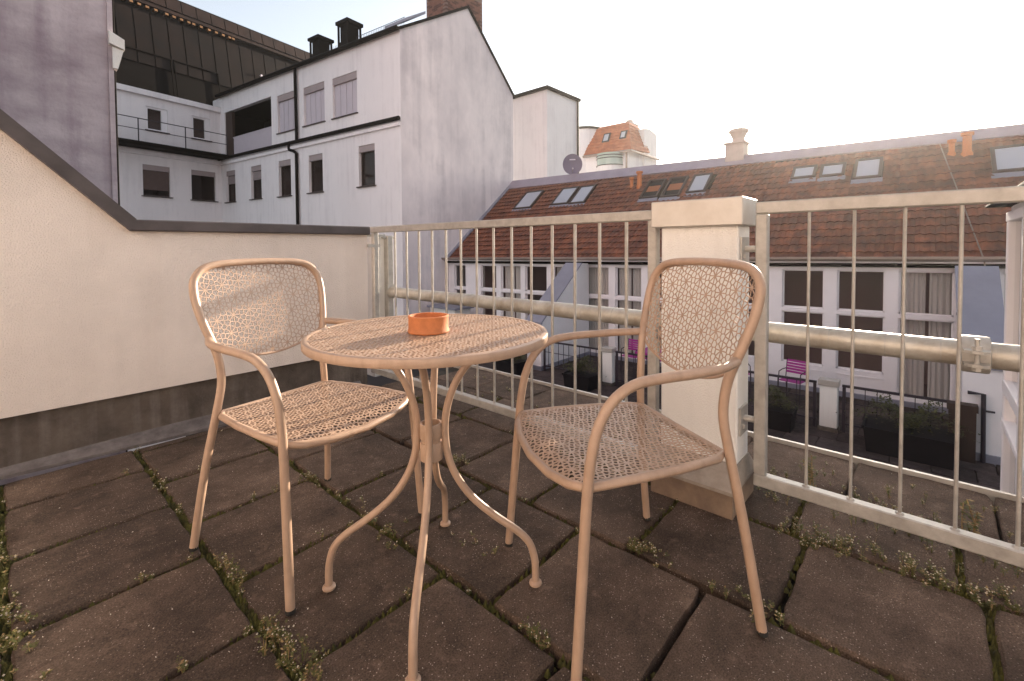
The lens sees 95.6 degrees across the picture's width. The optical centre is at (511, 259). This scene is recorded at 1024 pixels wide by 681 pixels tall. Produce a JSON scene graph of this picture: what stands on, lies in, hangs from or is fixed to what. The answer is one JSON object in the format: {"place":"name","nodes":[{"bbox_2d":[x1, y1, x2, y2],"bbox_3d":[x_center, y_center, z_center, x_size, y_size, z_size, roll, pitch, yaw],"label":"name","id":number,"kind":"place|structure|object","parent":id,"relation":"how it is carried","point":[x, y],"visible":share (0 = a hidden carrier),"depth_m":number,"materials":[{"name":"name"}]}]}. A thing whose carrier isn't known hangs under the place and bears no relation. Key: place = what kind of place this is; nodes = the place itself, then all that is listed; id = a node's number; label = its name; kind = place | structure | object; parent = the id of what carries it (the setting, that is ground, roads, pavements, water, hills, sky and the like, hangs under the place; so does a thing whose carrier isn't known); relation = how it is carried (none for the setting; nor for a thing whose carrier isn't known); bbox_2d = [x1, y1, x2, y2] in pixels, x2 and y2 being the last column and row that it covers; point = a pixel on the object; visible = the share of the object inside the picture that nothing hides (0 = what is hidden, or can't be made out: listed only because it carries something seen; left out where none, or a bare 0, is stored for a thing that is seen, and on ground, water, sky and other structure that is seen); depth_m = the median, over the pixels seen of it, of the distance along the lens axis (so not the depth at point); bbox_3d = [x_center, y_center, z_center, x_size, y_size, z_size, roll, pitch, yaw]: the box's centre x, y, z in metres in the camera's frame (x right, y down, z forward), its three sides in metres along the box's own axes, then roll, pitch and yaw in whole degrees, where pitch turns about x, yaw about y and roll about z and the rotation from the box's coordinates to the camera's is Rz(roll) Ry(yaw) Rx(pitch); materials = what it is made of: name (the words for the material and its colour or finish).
{"place":"outdoors","nodes":[
{"label":"outdoors","id":0,"kind":"place"},
{"bbox_2d":[0,0,127,484],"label":"stained house","id":1,"kind":"structure","parent":0,"point":[60,60],"depth_m":3.61,"materials":[{"name":"white paint"}]},
{"bbox_2d":[114,0,309,450],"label":"wing house","id":2,"kind":"structure","parent":0,"point":[182,64],"depth_m":25.39,"materials":[{"name":"white paint"}]},
{"bbox_2d":[142,164,172,198],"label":"window","id":3,"kind":"structure","parent":2,"relation":"in","point":[155,178],"depth_m":24.10,"materials":[{"name":"brown"}]},
{"bbox_2d":[145,106,169,133],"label":"window","id":4,"kind":"structure","parent":2,"relation":"in","point":[155,114],"depth_m":24.15,"materials":[{"name":"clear glass"}]},
{"bbox_2d":[192,116,211,141],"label":"window","id":5,"kind":"structure","parent":2,"relation":"in","point":[199,123],"depth_m":25.98,"materials":[{"name":"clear glass"}]},
{"bbox_2d":[191,170,217,201],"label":"window","id":6,"kind":"structure","parent":2,"relation":"in","point":[203,184],"depth_m":26.84,"materials":[{"name":"brown glass"}]},
{"bbox_2d":[0,365,1023,680],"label":"terrace floor","id":7,"kind":"structure","parent":0,"point":[106,573],"depth_m":1.42,"materials":[{"name":"stone"}]},
{"bbox_2d":[0,109,384,479],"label":"parapet wall","id":8,"kind":"structure","parent":7,"relation":"on","point":[104,350],"depth_m":2.33,"materials":[{"name":"paint"}]},
{"bbox_2d":[367,210,659,461],"bbox_3d":[-0.217,0.317,2.761,2.277,1.097,0.230,1,2,42],"label":"railing","id":9,"kind":"object","parent":8,"relation":"attached to","point":[653,263],"visible":0.56,"depth_m":2.46,"materials":[{"name":"metal"}]},
{"bbox_2d":[381,236,1019,373],"bbox_3d":[0.741,0.390,2.080,4.655,1.090,0.158,1,2,42],"label":"steel pipe","id":10,"kind":"object","parent":9,"relation":"attached to","point":[982,354],"visible":0.84,"depth_m":1.70,"materials":[{"name":"beige metal"}]},
{"bbox_2d":[188,258,422,616],"bbox_3d":[-0.716,0.476,1.629,0.606,0.962,0.564,1,2,30],"label":"garden chair","id":11,"kind":"object","parent":7,"relation":"on","point":[281,441],"visible":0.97,"depth_m":1.56,"materials":[{"name":"beige metal"}]},
{"bbox_2d":[301,314,547,680],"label":"bistro table","id":12,"kind":"object","parent":7,"relation":"on","point":[431,430],"visible":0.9,"depth_m":1.29,"materials":[{"name":"beige metal"}]},
{"bbox_2d":[407,312,448,335],"bbox_3d":[-0.238,0.181,1.325,0.118,0.048,0.118,1,2,42],"label":"ashtray","id":13,"kind":"object","parent":12,"relation":"on","point":[428,323],"visible":1,"depth_m":1.28,"materials":[{"name":"ceramic"}]},
{"bbox_2d":[505,257,767,680],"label":"garden chair","id":14,"kind":"object","parent":7,"relation":"on","point":[643,475],"visible":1,"depth_m":1.25,"materials":[{"name":"beige metal"}]},
{"bbox_2d":[648,196,756,519],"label":"pillar","id":15,"kind":"structure","parent":7,"relation":"on","point":[711,228],"depth_m":1.80,"materials":[{"name":"concrete"}]},
{"bbox_2d":[753,186,1023,567],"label":"railing","id":16,"kind":"object","parent":15,"relation":"attached to","point":[979,544],"visible":1,"depth_m":1.48,"materials":[{"name":"metal"}]},
{"bbox_2d":[801,454,816,486],"bbox_3d":[1.194,0.862,1.866,0.058,0.163,0.054,-1,2,-24],"label":"weed plant","id":17,"kind":"object","parent":7,"relation":"on","point":[812,475],"visible":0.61,"depth_m":1.86,"materials":[{"name":"plant"}]},
{"bbox_2d":[958,499,984,533],"bbox_3d":[1.502,0.869,1.524,0.071,0.165,0.048,1,2,42],"label":"weed plant","id":18,"kind":"object","parent":7,"relation":"on","point":[974,528],"visible":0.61,"depth_m":1.52,"materials":[{"name":"plant"}]},
{"bbox_2d":[188,341,1000,490],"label":"courtyard deck","id":19,"kind":"structure","parent":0,"point":[979,473],"depth_m":9.04,"materials":[{"name":"black"}]},
{"bbox_2d":[427,303,473,340],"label":"wall","id":20,"kind":"structure","parent":19,"relation":"on","point":[452,309],"depth_m":18.17,"materials":[{"name":"white paint"}]},
{"bbox_2d":[496,346,527,374],"bbox_3d":[-0.004,2.775,13.142,1.419,0.834,0.693,1,2,42],"label":"planter","id":21,"kind":"object","parent":19,"relation":"on","point":[505,365],"visible":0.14,"depth_m":12.99,"materials":[{"name":"black plastic"}]},
{"bbox_2d":[526,263,589,370],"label":"partition wall","id":22,"kind":"structure","parent":19,"relation":"on","point":[563,286],"depth_m":14.32,"materials":[{"name":"white paint"}]},
{"bbox_2d":[543,342,601,380],"bbox_3d":[1.617,2.733,12.633,1.900,0.904,0.050,1,2,42],"label":"deck railing","id":23,"kind":"object","parent":19,"relation":"on","point":[558,343],"visible":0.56,"depth_m":12.78,"materials":[{"name":"grey metal"}]},
{"bbox_2d":[562,355,606,391],"bbox_3d":[1.784,2.777,11.569,1.285,0.842,0.728,1,2,42],"label":"planter","id":24,"kind":"object","parent":19,"relation":"on","point":[587,381],"visible":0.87,"depth_m":11.51,"materials":[{"name":"black plastic"}]},
{"bbox_2d":[601,346,616,386],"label":"deck pillar","id":25,"kind":"structure","parent":19,"relation":"on","point":[608,361],"depth_m":11.78,"materials":[{"name":"concrete"}]},
{"bbox_2d":[620,338,637,372],"bbox_3d":[3.377,2.697,13.070,0.461,0.883,0.501,1,2,42],"label":"pink chair","id":26,"kind":"object","parent":19,"relation":"on","point":[634,345],"visible":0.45,"depth_m":13.21,"materials":[{"name":"plastic"}]},
{"bbox_2d":[635,347,661,365],"bbox_3d":[3.827,2.788,12.376,0.820,0.722,0.720,1,2,42],"label":"pink table","id":27,"kind":"object","parent":19,"relation":"on","point":[646,351],"visible":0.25,"depth_m":12.36,"materials":[{"name":"plastic"}]},
{"bbox_2d":[615,351,816,426],"bbox_3d":[4.223,2.742,10.303,4.290,0.934,0.050,1,2,42],"label":"deck railing","id":28,"kind":"object","parent":19,"relation":"on","point":[814,382],"visible":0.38,"depth_m":9.30,"materials":[{"name":"grey metal"}]},
{"bbox_2d":[441,124,1023,413],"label":"tiled house","id":29,"kind":"structure","parent":19,"relation":"on","point":[989,157],"depth_m":12.16,"materials":[{"name":"brown"}]},
{"bbox_2d":[456,265,465,286],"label":"window","id":30,"kind":"structure","parent":29,"relation":"in","point":[456,265],"depth_m":19.69,"materials":[{"name":"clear glass"}]},
{"bbox_2d":[482,265,495,288],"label":"window","id":31,"kind":"structure","parent":29,"relation":"in","point":[482,265],"depth_m":18.61,"materials":[{"name":"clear glass"}]},
{"bbox_2d":[502,265,520,289],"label":"window","id":32,"kind":"structure","parent":29,"relation":"in","point":[507,267],"depth_m":17.77,"materials":[{"name":"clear glass"}]},
{"bbox_2d":[502,292,520,318],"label":"window","id":33,"kind":"structure","parent":29,"relation":"in","point":[507,294],"depth_m":17.81,"materials":[{"name":"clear glass"}]},
{"bbox_2d":[526,266,546,291],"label":"window","id":34,"kind":"structure","parent":29,"relation":"in","point":[526,266],"depth_m":17.07,"materials":[{"name":"glass"}]},
{"bbox_2d":[513,85,580,180],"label":"lift tower","id":35,"kind":"structure","parent":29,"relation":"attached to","point":[545,130],"depth_m":25.73,"materials":[{"name":"white paint"}]},
{"bbox_2d":[554,266,562,278],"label":"window","id":36,"kind":"structure","parent":29,"relation":"in","point":[559,268],"depth_m":16.23,"materials":[{"name":"white glass"}]},
{"bbox_2d":[563,154,581,173],"bbox_3d":[2.680,-4.166,20.547,0.617,1.093,0.627,-2,2,-40],"label":"satellite dish","id":37,"kind":"object","parent":29,"relation":"on","point":[572,163],"visible":0.97,"depth_m":20.58,"materials":[{"name":"metal"}]},
{"bbox_2d":[589,267,607,295],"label":"window","id":38,"kind":"structure","parent":29,"relation":"in","point":[593,271],"depth_m":15.26,"materials":[{"name":"white glass"}]},
{"bbox_2d":[589,298,607,347],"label":"window","id":39,"kind":"structure","parent":29,"relation":"in","point":[593,342],"depth_m":15.34,"materials":[{"name":"white glass"}]},
{"bbox_2d":[616,267,640,297],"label":"window","id":40,"kind":"structure","parent":29,"relation":"in","point":[636,270],"depth_m":14.47,"materials":[{"name":"white glass"}]},
{"bbox_2d":[616,299,640,352],"bbox_3d":[3.687,2.083,14.446,0.870,1.711,0.195,1,2,42],"label":"window","id":41,"kind":"structure","parent":29,"relation":"in","point":[636,304],"depth_m":14.64,"materials":[{"name":"white glass"}]},
{"bbox_2d":[781,365,822,383],"bbox_3d":[7.016,2.784,11.254,0.870,0.341,0.018,1,2,42],"label":"door panel","id":42,"kind":"structure","parent":29,"relation":"in","point":[781,365],"depth_m":11.13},
{"bbox_2d":[782,310,823,365],"bbox_3d":[7.078,1.882,11.303,0.868,1.279,0.040,1,2,42],"label":"window","id":43,"kind":"structure","parent":29,"relation":"in","point":[783,311],"depth_m":11.35,"materials":[{"name":"white glass"}]},
{"bbox_2d":[783,269,823,308],"bbox_3d":[7.071,0.692,11.268,0.868,0.939,0.040,1,2,42],"label":"window","id":44,"kind":"structure","parent":29,"relation":"in","point":[784,270],"depth_m":11.35,"materials":[{"name":"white glass"}]},
{"bbox_2d":[835,373,882,393],"bbox_3d":[7.851,2.787,10.507,0.870,0.341,0.018,1,2,42],"label":"door panel","id":45,"kind":"structure","parent":29,"relation":"in","point":[836,373],"depth_m":10.45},
{"bbox_2d":[836,314,884,373],"bbox_3d":[7.913,1.884,10.556,0.868,1.279,0.040,1,2,42],"label":"window","id":46,"kind":"structure","parent":29,"relation":"in","point":[837,366],"depth_m":10.53,"materials":[{"name":"white glass"}]},
{"bbox_2d":[837,270,884,312],"bbox_3d":[7.906,0.695,10.521,0.868,0.939,0.040,1,2,42],"label":"window","id":47,"kind":"structure","parent":29,"relation":"in","point":[838,308],"depth_m":10.47,"materials":[{"name":"white glass"}]},
{"bbox_2d":[897,318,952,399],"bbox_3d":[8.786,2.100,9.887,0.870,1.711,0.195,1,2,42],"label":"window","id":48,"kind":"structure","parent":29,"relation":"in","point":[939,384],"depth_m":9.89,"materials":[{"name":"white glass"}]},
{"bbox_2d":[898,271,954,316],"bbox_3d":[8.777,0.696,9.846,0.870,0.941,0.195,1,2,42],"label":"window","id":49,"kind":"structure","parent":29,"relation":"in","point":[941,287],"depth_m":9.83,"materials":[{"name":"white glass"}]},
{"bbox_2d":[1002,272,1019,317],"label":"window","id":50,"kind":"structure","parent":29,"relation":"in","point":[1003,282],"depth_m":9.02,"materials":[{"name":"white glass"}]},
{"bbox_2d":[750,384,802,432],"bbox_3d":[5.072,2.808,8.910,1.012,0.787,0.627,1,2,42],"label":"planter","id":51,"kind":"object","parent":19,"relation":"on","point":[782,418],"visible":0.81,"depth_m":8.76,"materials":[{"name":"black plastic"}]},
{"bbox_2d":[778,358,805,404],"bbox_3d":[6.324,2.707,10.435,0.501,0.883,0.461,-2,2,-38],"label":"pink chair","id":52,"kind":"object","parent":19,"relation":"on","point":[788,363],"visible":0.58,"depth_m":10.51,"materials":[{"name":"plastic"}]},
{"bbox_2d":[817,376,840,433],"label":"deck pillar","id":53,"kind":"structure","parent":19,"relation":"on","point":[829,404],"depth_m":8.67,"materials":[{"name":"concrete"}]},
{"bbox_2d":[842,384,947,432],"bbox_3d":[6.690,2.750,8.096,1.530,0.899,0.050,1,2,42],"label":"deck railing","id":54,"kind":"object","parent":19,"relation":"on","point":[844,402],"visible":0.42,"depth_m":8.32,"materials":[{"name":"grey metal"}]},
{"bbox_2d":[836,393,980,469],"bbox_3d":[6.494,2.730,7.710,1.834,0.955,0.961,1,2,42],"label":"planter","id":55,"kind":"object","parent":19,"relation":"on","point":[928,444],"visible":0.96,"depth_m":7.50,"materials":[{"name":"black plastic"}]},
{"bbox_2d":[947,400,978,463],"bbox_3d":[7.212,2.756,7.442,0.360,0.924,0.200,1,2,42],"label":"planter","id":56,"kind":"object","parent":19,"relation":"on","point":[969,412],"visible":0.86,"depth_m":7.35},
{"bbox_2d":[954,266,1003,466],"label":"partition wall","id":57,"kind":"structure","parent":19,"relation":"on","point":[983,309],"depth_m":7.77,"materials":[{"name":"white paint"}]},
{"bbox_2d":[967,391,994,462],"bbox_3d":[7.405,2.641,7.333,0.310,1.108,0.060,1,2,42],"label":"handrail","id":58,"kind":"object","parent":57,"relation":"attached to","point":[983,433],"visible":1,"depth_m":7.30,"materials":[{"name":"grey metal"}]},
{"bbox_2d":[179,0,1023,164],"label":"sky","id":59,"kind":"structure","parent":0,"point":[796,74],"materials":[{"name":"white"}]},
{"bbox_2d":[579,119,659,172],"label":"orange mansard house","id":60,"kind":"structure","parent":0,"point":[628,144],"depth_m":36.26,"materials":[{"name":"tile"}]},
{"bbox_2d":[985,182,1023,495],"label":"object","id":61,"kind":"object","parent":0,"point":[1012,332],"visible":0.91,"depth_m":3.39,"materials":[{"name":"white metal"}]},
{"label":"ground","id":62,"kind":"structure","parent":0,"visible":0},
{"bbox_2d":[213,5,514,342],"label":"gable house","id":63,"kind":"structure","parent":62,"relation":"on","point":[392,124],"depth_m":20.27,"materials":[{"name":"white paint"}]},
{"bbox_2d":[224,170,236,202],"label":"window","id":64,"kind":"structure","parent":63,"relation":"in","point":[231,174],"depth_m":26.41,"materials":[{"name":"brown glass"}]},
{"bbox_2d":[249,165,262,199],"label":"window","id":65,"kind":"structure","parent":63,"relation":"in","point":[256,170],"depth_m":24.81,"materials":[{"name":"brown glass"}]},
{"bbox_2d":[277,159,291,197],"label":"window","id":66,"kind":"structure","parent":63,"relation":"in","point":[285,165],"depth_m":23.41,"materials":[{"name":"brown glass"}]},
{"bbox_2d":[276,91,294,134],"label":"window","id":67,"kind":"structure","parent":63,"relation":"in","point":[287,123],"depth_m":22.71,"materials":[{"name":"white"}]},
{"bbox_2d":[302,81,325,127],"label":"window","id":68,"kind":"structure","parent":63,"relation":"in","point":[315,103],"depth_m":21.35,"materials":[{"name":"white"}]},
{"bbox_2d":[306,153,323,193],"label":"window","id":69,"kind":"structure","parent":63,"relation":"in","point":[316,160],"depth_m":21.95,"materials":[{"name":"brown glass"}]},
{"bbox_2d":[307,34,333,57],"bbox_3d":[-8.952,-9.613,21.769,0.840,1.450,0.840,1,2,35],"label":"roof vent","id":70,"kind":"object","parent":63,"relation":"on","point":[319,44],"visible":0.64,"depth_m":21.56,"materials":[{"name":"black metal"}]},
{"bbox_2d":[331,71,357,119],"bbox_3d":[-7.186,-7.069,19.999,1.820,1.787,0.210,1,2,35],"label":"window","id":71,"kind":"structure","parent":63,"relation":"in","point":[345,85],"depth_m":20.06,"materials":[{"name":"white"}]},
{"bbox_2d":[335,17,362,46],"bbox_3d":[-7.187,-9.663,20.540,0.840,1.600,0.840,1,2,35],"label":"roof vent","id":72,"kind":"object","parent":63,"relation":"on","point":[348,30],"visible":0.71,"depth_m":20.33,"materials":[{"name":"black metal"}]},
{"bbox_2d":[356,143,376,187],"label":"window","id":73,"kind":"structure","parent":63,"relation":"in","point":[367,152],"depth_m":19.87,"materials":[{"name":"brown"}]},
{"bbox_2d":[426,0,481,29],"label":"brick chimney","id":74,"kind":"object","parent":63,"relation":"on","point":[435,7],"visible":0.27,"depth_m":21.17,"materials":[{"name":"brown brick"}]}
]}

